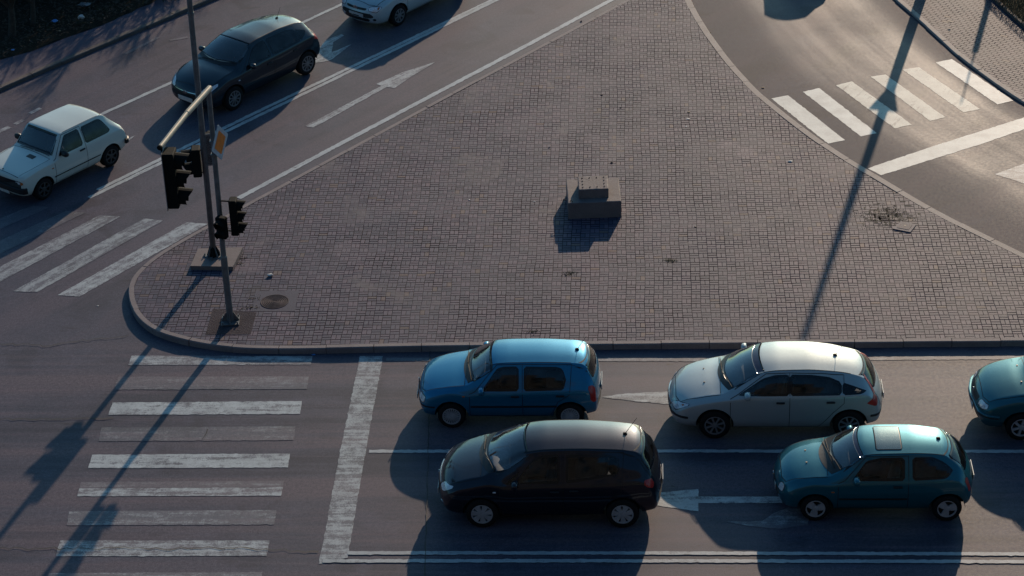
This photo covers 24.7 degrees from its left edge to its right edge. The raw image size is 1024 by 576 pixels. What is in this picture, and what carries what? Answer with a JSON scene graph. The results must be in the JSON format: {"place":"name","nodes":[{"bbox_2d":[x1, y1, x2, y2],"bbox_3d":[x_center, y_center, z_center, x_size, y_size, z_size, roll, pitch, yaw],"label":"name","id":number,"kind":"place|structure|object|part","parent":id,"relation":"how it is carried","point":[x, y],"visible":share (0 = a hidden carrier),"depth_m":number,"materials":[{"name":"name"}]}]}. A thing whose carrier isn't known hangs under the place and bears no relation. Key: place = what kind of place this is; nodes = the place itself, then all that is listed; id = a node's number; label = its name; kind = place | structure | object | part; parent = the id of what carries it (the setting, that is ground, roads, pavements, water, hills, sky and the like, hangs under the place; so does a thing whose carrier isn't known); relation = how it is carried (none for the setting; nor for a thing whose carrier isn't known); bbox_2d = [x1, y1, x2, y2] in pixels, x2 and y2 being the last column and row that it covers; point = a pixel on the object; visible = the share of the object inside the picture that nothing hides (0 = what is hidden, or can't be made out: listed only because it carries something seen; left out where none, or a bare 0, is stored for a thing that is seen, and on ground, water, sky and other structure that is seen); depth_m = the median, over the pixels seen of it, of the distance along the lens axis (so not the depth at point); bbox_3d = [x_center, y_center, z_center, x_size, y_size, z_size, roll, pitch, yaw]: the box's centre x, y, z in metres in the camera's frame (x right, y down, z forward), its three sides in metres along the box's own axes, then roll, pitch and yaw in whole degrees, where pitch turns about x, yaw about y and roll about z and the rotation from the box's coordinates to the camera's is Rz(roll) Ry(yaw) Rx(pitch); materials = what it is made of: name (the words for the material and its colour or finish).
{"place":"outdoors","nodes":[
{"label":"outdoors","id":0,"kind":"place"},
{"bbox_2d":[0,0,155,58],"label":"verge","id":1,"kind":"structure","parent":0,"point":[18,50],"depth_m":64.68,"materials":[{"name":"green plant"}]},
{"bbox_2d":[0,0,15,37],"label":"bare tree","id":2,"kind":"object","parent":1,"relation":"on","point":[9,4],"visible":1,"depth_m":63.56,"materials":[{"name":"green plant"}]},
{"bbox_2d":[26,0,35,24],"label":"bare tree","id":3,"kind":"object","parent":1,"relation":"on","point":[32,12],"visible":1,"depth_m":64.34,"materials":[{"name":"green plant"}]},
{"bbox_2d":[0,0,163,56],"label":"dead leaves","id":4,"kind":"object","parent":1,"relation":"on","point":[75,20],"visible":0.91,"depth_m":64.62,"materials":[{"name":"brown plant"}]},
{"bbox_2d":[78,2,90,5],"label":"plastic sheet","id":5,"kind":"object","parent":1,"relation":"on","point":[84,3],"visible":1,"depth_m":65.34,"materials":[{"name":"plastic"}]},
{"bbox_2d":[0,0,198,84],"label":"footpath","id":6,"kind":"structure","parent":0,"point":[14,67],"depth_m":63.43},
{"bbox_2d":[0,0,1023,575],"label":"road","id":7,"kind":"structure","parent":0,"point":[44,470],"depth_m":46.76,"materials":[{"name":"grey asphalt"}]},
{"bbox_2d":[0,108,41,132],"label":"lane marking","id":8,"kind":"object","parent":7,"relation":"on","point":[16,123],"visible":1,"depth_m":59.26,"materials":[{"name":"paint"}]},
{"bbox_2d":[0,206,84,252],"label":"zebra crossing","id":9,"kind":"object","parent":7,"relation":"on","point":[18,238],"visible":1,"depth_m":54.41,"materials":[{"name":"paint"}]},
{"bbox_2d":[0,104,128,199],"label":"car","id":10,"kind":"object","parent":7,"relation":"on","point":[42,155],"visible":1,"depth_m":55.83,"materials":[{"name":"paint"}]},
{"bbox_3d":[-11.640,-3.577,56.491,0.214,1.062,1.025,20,37,34],"label":"door","id":11,"kind":"part","parent":10,"relation":"part of","materials":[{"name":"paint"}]},
{"bbox_3d":[-10.580,-3.184,55.729,0.213,1.062,1.025,20,37,34],"label":"door","id":12,"kind":"part","parent":10,"relation":"part of","materials":[{"name":"paint"}]},
{"bbox_3d":[-10.033,-3.820,56.208,0.170,0.399,0.806,20,37,34],"label":"side window","id":13,"kind":"part","parent":10,"relation":"part of","materials":[{"name":"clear glass"}]},
{"bbox_2d":[10,335,126,346],"bbox_3d":[-9.624,1.156,49.637,2.943,0.001,0.259,-4,30,-3],"label":"road crack","id":14,"kind":"object","parent":7,"relation":"on","point":[60,343],"visible":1,"depth_m":49.65,"materials":[{"name":"black asphalt"}]},
{"bbox_2d":[0,215,162,291],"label":"zebra crossing","id":15,"kind":"object","parent":7,"relation":"on","point":[27,259],"visible":1,"depth_m":53.19,"materials":[{"name":"paint"}]},
{"bbox_2d":[0,0,214,91],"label":"kerb","id":16,"kind":"structure","parent":7,"relation":"on","point":[82,53],"depth_m":63.13,"materials":[{"name":"grey concrete"}]},
{"bbox_2d":[59,222,206,296],"bbox_3d":[-8.527,-0.667,52.788,0.499,0.001,4.297,19,36,32],"label":"zebra crossing","id":17,"kind":"object","parent":7,"relation":"on","point":[132,259],"visible":1,"depth_m":52.75,"materials":[{"name":"paint"}]},
{"bbox_2d":[125,36,187,53],"bbox_3d":[-9.749,-6.663,63.396,1.883,0.001,0.589,-19,34,-27],"label":"lane dash","id":18,"kind":"object","parent":7,"relation":"on","point":[143,44],"visible":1,"depth_m":63.41,"materials":[{"name":"paint"}]},
{"bbox_2d":[0,546,317,551],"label":"road crack","id":19,"kind":"object","parent":7,"relation":"on","point":[154,547],"visible":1,"depth_m":43.04,"materials":[{"name":"black asphalt"}]},
{"bbox_2d":[48,510,276,575],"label":"zebra crossing","id":20,"kind":"object","parent":7,"relation":"on","point":[227,517],"visible":1,"depth_m":43.84,"materials":[{"name":"paint"}]},
{"bbox_2d":[56,355,311,556],"bbox_3d":[-6.274,3.168,45.905,3.938,0.001,7.091,0,30,3],"label":"zebra crossing","id":21,"kind":"object","parent":7,"relation":"on","point":[199,550],"visible":1,"depth_m":44.47,"materials":[{"name":"paint"}]},
{"bbox_2d":[80,376,308,488],"bbox_3d":[-6.249,2.829,46.499,4.006,0.001,4.066,0,30,3],"label":"zebra crossing","id":22,"kind":"object","parent":7,"relation":"on","point":[249,433],"visible":1,"depth_m":46.48,"materials":[{"name":"paint"}]},
{"bbox_2d":[88,401,301,467],"bbox_3d":[-6.247,2.898,46.378,3.933,0.001,2.415,0,30,3],"label":"zebra crossing","id":23,"kind":"object","parent":7,"relation":"on","point":[197,460],"visible":1,"depth_m":45.76,"materials":[{"name":"paint"}]},
{"bbox_2d":[100,3,341,114],"bbox_3d":[-6.756,-6.705,63.270,0.184,0.001,11.564,21,37,35],"label":"lane line","id":24,"kind":"object","parent":7,"relation":"on","point":[169,83],"visible":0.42,"depth_m":60.70,"materials":[{"name":"paint"}]},
{"bbox_2d":[171,9,319,109],"bbox_3d":[-6.913,-6.030,60.391,2.076,1.697,4.325,21,37,35],"label":"car","id":25,"kind":"object","parent":7,"relation":"on","point":[237,62],"visible":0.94,"depth_m":59.95,"materials":[{"name":"paint"}]},
{"bbox_3d":[-7.699,-6.089,60.571,0.357,1.142,1.195,21,37,35],"label":"door","id":26,"kind":"part","parent":25,"relation":"part of","materials":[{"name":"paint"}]},
{"bbox_3d":[-6.955,-6.534,61.297,0.391,1.136,1.106,21,37,35],"label":"door","id":27,"kind":"part","parent":25,"relation":"part of","materials":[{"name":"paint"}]},
{"bbox_3d":[-6.592,-5.662,59.747,0.357,1.142,1.195,21,37,35],"label":"door","id":28,"kind":"part","parent":25,"relation":"part of","materials":[{"name":"paint"}]},
{"bbox_3d":[-5.887,-6.121,60.501,0.391,1.136,1.106,21,37,35],"label":"door","id":29,"kind":"part","parent":25,"relation":"part of","materials":[{"name":"paint"}]},
{"bbox_3d":[-5.474,-6.638,60.780,0.215,0.238,0.322,21,37,35],"label":"side window","id":30,"kind":"part","parent":25,"relation":"part of","materials":[{"name":"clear glass"}]},
{"bbox_2d":[88,0,497,197],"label":"line","id":31,"kind":"object","parent":7,"relation":"on","point":[464,14],"visible":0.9,"depth_m":60.43,"materials":[{"name":"paint"}]},
{"bbox_2d":[315,34,350,62],"bbox_3d":[-4.792,-6.422,62.642,0.781,0.001,1.954,6,31,13],"label":"turn arrow","id":32,"kind":"object","parent":7,"relation":"on","point":[326,53],"visible":0.89,"depth_m":62.50,"materials":[{"name":"paint"}]},
{"bbox_2d":[319,445,366,563],"bbox_3d":[-3.183,4.048,44.155,0.529,0.001,3.911,0,30,3],"label":"stop line","id":33,"kind":"object","parent":7,"relation":"on","point":[341,517],"visible":1,"depth_m":44.12,"materials":[{"name":"paint"}]},
{"bbox_2d":[342,356,382,444],"bbox_3d":[-3.019,2.253,47.295,0.522,0.001,3.373,0,30,3],"label":"stop line","id":34,"kind":"object","parent":7,"relation":"on","point":[359,419],"visible":1,"depth_m":47.22,"materials":[{"name":"paint"}]},
{"bbox_2d":[306,62,433,127],"bbox_3d":[-3.625,-5.019,60.101,0.560,0.001,4.854,22,37,36],"label":"straight arrow","id":35,"kind":"object","parent":7,"relation":"on","point":[396,80],"visible":1,"depth_m":60.38,"materials":[{"name":"paint"}]},
{"bbox_2d":[342,0,432,25],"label":"car","id":36,"kind":"object","parent":7,"relation":"on","point":[393,12],"visible":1,"depth_m":63.48,"materials":[{"name":"paint"}]},
{"bbox_3d":[-2.584,-8.268,64.128,0.310,1.101,1.196,21,37,35],"label":"door","id":37,"kind":"part","parent":36,"relation":"part of","materials":[{"name":"paint"}]},
{"bbox_2d":[237,0,613,198],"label":"island edge line","id":38,"kind":"object","parent":7,"relation":"on","point":[284,173],"visible":1,"depth_m":59.50,"materials":[{"name":"paint"}]},
{"bbox_2d":[424,353,429,575],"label":"road crack","id":39,"kind":"object","parent":7,"relation":"on","point":[427,492],"visible":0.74,"depth_m":44.13,"materials":[{"name":"black asphalt"}]},
{"bbox_2d":[417,337,601,427],"bbox_3d":[-0.052,1.667,46.480,3.690,1.641,1.942,0,30,3],"label":"car","id":40,"kind":"object","parent":7,"relation":"on","point":[527,377],"visible":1,"depth_m":45.94,"materials":[{"name":"paint"}]},
{"bbox_3d":[-0.246,1.370,47.081,1.062,1.027,0.366,0,30,3],"label":"door","id":41,"kind":"part","parent":40,"relation":"part of","materials":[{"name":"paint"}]},
{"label":"door","id":42,"kind":"part","parent":40,"relation":"part of","materials":[{"name":"paint"}]},
{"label":"door","id":43,"kind":"part","parent":40,"relation":"part of","materials":[{"name":"paint"}]},
{"bbox_2d":[437,418,662,526],"bbox_3d":[0.707,3.200,43.507,4.213,1.869,2.094,0,30,3],"label":"car","id":44,"kind":"object","parent":7,"relation":"on","point":[569,467],"visible":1,"depth_m":42.93,"materials":[{"name":"paint"}]},
{"bbox_3d":[0.021,3.486,42.814,0.290,0.219,0.060,-13,31,-18],"label":"side window","id":45,"kind":"part","parent":44,"relation":"part of","materials":[{"name":"black glass"}]},
{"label":"door","id":46,"kind":"part","parent":44,"relation":"part of","materials":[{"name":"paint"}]},
{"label":"door","id":47,"kind":"part","parent":44,"relation":"part of","materials":[{"name":"paint"}]},
{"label":"door","id":48,"kind":"part","parent":44,"relation":"part of","materials":[{"name":"paint"}]},
{"bbox_2d":[128,0,1023,353],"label":"kerb","id":49,"kind":"structure","parent":7,"relation":"on","point":[662,344],"depth_m":48.96,"materials":[{"name":"concrete"}]},
{"bbox_2d":[604,391,668,403],"bbox_3d":[2.512,2.227,46.971,1.410,0.001,0.488,-2,30,0],"label":"lane arrow","id":50,"kind":"object","parent":7,"relation":"on","point":[657,397],"visible":0.88,"depth_m":47.02,"materials":[{"name":"paint"}]},
{"bbox_2d":[322,551,1023,562],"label":"double line","id":51,"kind":"object","parent":7,"relation":"on","point":[659,560],"visible":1,"depth_m":42.30,"materials":[{"name":"paint"}]},
{"bbox_2d":[369,449,1023,452],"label":"lane line","id":52,"kind":"object","parent":7,"relation":"on","point":[676,450],"visible":0.47,"depth_m":45.26,"materials":[{"name":"paint"}]},
{"bbox_2d":[386,356,1021,361],"bbox_3d":[5.441,1.457,48.127,16.154,0.001,0.205,0,30,3],"label":"edge line","id":53,"kind":"object","parent":7,"relation":"on","point":[699,359],"visible":0.47,"depth_m":48.04,"materials":[{"name":"paint"}]},
{"bbox_2d":[657,489,781,510],"bbox_3d":[3.586,3.976,43.829,2.962,0.001,0.721,-2,30,0],"label":"lane arrow","id":54,"kind":"object","parent":7,"relation":"on","point":[686,499],"visible":0.78,"depth_m":43.81,"materials":[{"name":"paint"}]},
{"bbox_2d":[726,507,808,528],"bbox_3d":[4.739,4.270,43.236,1.644,0.001,0.664,-2,30,0],"label":"turn arrow","id":55,"kind":"object","parent":7,"relation":"on","point":[788,517],"visible":0.97,"depth_m":43.16,"materials":[{"name":"paint"}]},
{"bbox_2d":[668,341,883,437],"bbox_3d":[5.169,1.792,45.872,4.214,1.679,2.043,0,30,3],"label":"car","id":56,"kind":"object","parent":7,"relation":"on","point":[791,384],"visible":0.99,"depth_m":45.31,"materials":[{"name":"paint"}]},
{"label":"door","id":57,"kind":"part","parent":56,"relation":"part of","materials":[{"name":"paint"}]},
{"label":"door","id":58,"kind":"part","parent":56,"relation":"part of","materials":[{"name":"paint"}]},
{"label":"door","id":59,"kind":"part","parent":56,"relation":"part of","materials":[{"name":"paint"}]},
{"bbox_3d":[6.605,1.949,45.028,0.468,0.177,0.181,0,30,3],"label":"side window","id":60,"kind":"part","parent":56,"relation":"part of","materials":[{"name":"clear glass"}]},
{"bbox_2d":[773,424,973,520],"bbox_3d":[6.702,3.325,43.398,3.685,1.364,1.927,0,30,3],"label":"car","id":61,"kind":"object","parent":7,"relation":"on","point":[891,466],"visible":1,"depth_m":42.82,"materials":[{"name":"paint"}]},
{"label":"door","id":62,"kind":"part","parent":61,"relation":"part of","materials":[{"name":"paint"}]},
{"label":"door","id":63,"kind":"part","parent":61,"relation":"part of","materials":[{"name":"paint"}]},
{"bbox_3d":[7.676,3.294,42.597,0.738,0.363,0.269,0,30,3],"label":"side window","id":64,"kind":"part","parent":61,"relation":"part of","materials":[{"name":"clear glass"}]},
{"bbox_2d":[895,0,1023,103],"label":"side kerb","id":65,"kind":"structure","parent":7,"relation":"on","point":[955,51],"depth_m":60.85,"materials":[{"name":"grey concrete"}]},
{"bbox_2d":[968,356,1023,439],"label":"car","id":66,"kind":"object","parent":7,"relation":"on","point":[996,392],"visible":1,"depth_m":45.18,"materials":[{"name":"paint"}]},
{"bbox_2d":[993,0,1023,28],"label":"grass edging","id":67,"kind":"object","parent":7,"relation":"on","point":[1005,10],"depth_m":62.91,"materials":[{"name":"green plant"}]},
{"bbox_2d":[134,296,951,345],"bbox_3d":[2.615,-4.183,58.036,22.303,0.001,22.973,-2,30,0],"label":"island base","id":68,"kind":"object","parent":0,"point":[709,340],"visible":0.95,"depth_m":48.64,"materials":[{"name":"grey concrete"}]},
{"bbox_2d":[134,0,1023,344],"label":"island paving","id":69,"kind":"structure","parent":0,"point":[444,220],"depth_m":52.79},
{"bbox_2d":[190,247,242,270],"bbox_3d":[-6.606,-0.640,52.304,1.002,0.150,0.901,1,30,6],"label":"concrete pad","id":70,"kind":"object","parent":69,"relation":"on","point":[200,261],"visible":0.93,"depth_m":52.11,"materials":[{"name":"grey concrete"}]},
{"bbox_2d":[181,0,220,260],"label":"lamp post","id":71,"kind":"object","parent":70,"relation":"on","point":[195,164],"visible":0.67,"depth_m":50.98,"materials":[{"name":"grey metal"}]},
{"bbox_2d":[205,309,255,334],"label":"bare earth","id":72,"kind":"structure","parent":69,"relation":"on","point":[244,326],"depth_m":49.80,"materials":[{"name":"soil"}]},
{"bbox_2d":[157,85,247,325],"bbox_3d":[-6.152,-1.104,47.563,0.823,5.496,2.746,4,30,11],"label":"traffic light post","id":73,"kind":"object","parent":72,"relation":"on","point":[175,177],"visible":1,"depth_m":47.54,"materials":[{"name":"metal"}]},
{"bbox_2d":[209,125,227,159],"bbox_3d":[-6.086,-2.994,47.828,0.241,0.778,0.778,7,31,16],"label":"priority sign","id":74,"kind":"object","parent":73,"relation":"attached to","point":[219,141],"visible":1,"depth_m":47.78,"materials":[{"name":"metal"}]},
{"bbox_2d":[236,255,260,310],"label":"dry weeds","id":75,"kind":"object","parent":69,"relation":"on","point":[250,298],"visible":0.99,"depth_m":50.76,"materials":[{"name":"plant"}]},
{"bbox_2d":[252,291,298,310],"bbox_3d":[-5.130,0.303,50.637,0.961,0.063,0.950,-2,30,0],"label":"manhole cover","id":76,"kind":"object","parent":69,"relation":"on","point":[277,301],"visible":1,"depth_m":50.62,"materials":[{"name":"concrete"}]},
{"bbox_2d":[562,175,621,218],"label":"plinth","id":77,"kind":"structure","parent":69,"relation":"on","point":[593,196],"depth_m":53.42,"materials":[{"name":"concrete"}]},
{"bbox_2d":[524,258,677,334],"bbox_3d":[1.570,-0.073,50.797,4.566,0.019,1.552,-26,37,-35],"label":"moss","id":78,"kind":"object","parent":69,"relation":"on","point":[575,271],"visible":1,"depth_m":51.29,"materials":[{"name":"green plant"}]},
{"bbox_2d":[849,205,924,228],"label":"weeds","id":79,"kind":"object","parent":69,"relation":"on","point":[882,219],"visible":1,"depth_m":53.11,"materials":[{"name":"green plant"}]},
{"bbox_2d":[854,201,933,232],"bbox_3d":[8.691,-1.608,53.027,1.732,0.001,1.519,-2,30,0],"label":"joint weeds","id":80,"kind":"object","parent":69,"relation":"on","point":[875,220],"visible":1,"depth_m":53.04,"materials":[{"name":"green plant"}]},
{"bbox_2d":[893,221,915,232],"bbox_3d":[8.844,-1.366,52.609,0.412,0.068,0.410,13,33,24],"label":"utility cover","id":81,"kind":"object","parent":69,"relation":"on","point":[904,226],"visible":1,"depth_m":52.57,"materials":[{"name":"concrete"}]},
{"bbox_2d":[691,0,1023,252],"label":"side road","id":82,"kind":"structure","parent":0,"point":[794,49],"depth_m":59.47,"materials":[{"name":"grey asphalt"}]},
{"bbox_2d":[771,59,1012,142],"bbox_3d":[9.560,-4.726,58.706,5.339,0.001,2.922,-13,32,-19],"label":"zebra crossing","id":83,"kind":"object","parent":82,"relation":"on","point":[812,122],"visible":1,"depth_m":58.53,"materials":[{"name":"paint"}]},
{"bbox_2d":[836,67,978,127],"bbox_3d":[9.953,-4.821,58.847,2.473,0.001,2.922,-14,32,-19],"label":"zebra crossing","id":84,"kind":"object","parent":82,"relation":"on","point":[874,105],"visible":1,"depth_m":58.79,"materials":[{"name":"paint"}]},
{"bbox_2d":[868,118,1023,174],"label":"stop line","id":85,"kind":"object","parent":82,"relation":"on","point":[959,144],"visible":1,"depth_m":56.30,"materials":[{"name":"paint"}]},
{"bbox_2d":[996,164,1023,182],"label":"give way triangle","id":86,"kind":"object","parent":82,"relation":"on","point":[1016,173],"visible":1,"depth_m":54.98,"materials":[{"name":"paint"}]},
{"bbox_2d":[903,0,1023,96],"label":"pavement","id":87,"kind":"structure","parent":0,"point":[987,36],"depth_m":62.00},
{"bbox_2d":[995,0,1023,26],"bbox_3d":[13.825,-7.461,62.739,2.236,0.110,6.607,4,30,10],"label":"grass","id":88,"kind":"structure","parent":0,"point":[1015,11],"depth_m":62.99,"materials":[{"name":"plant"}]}
]}

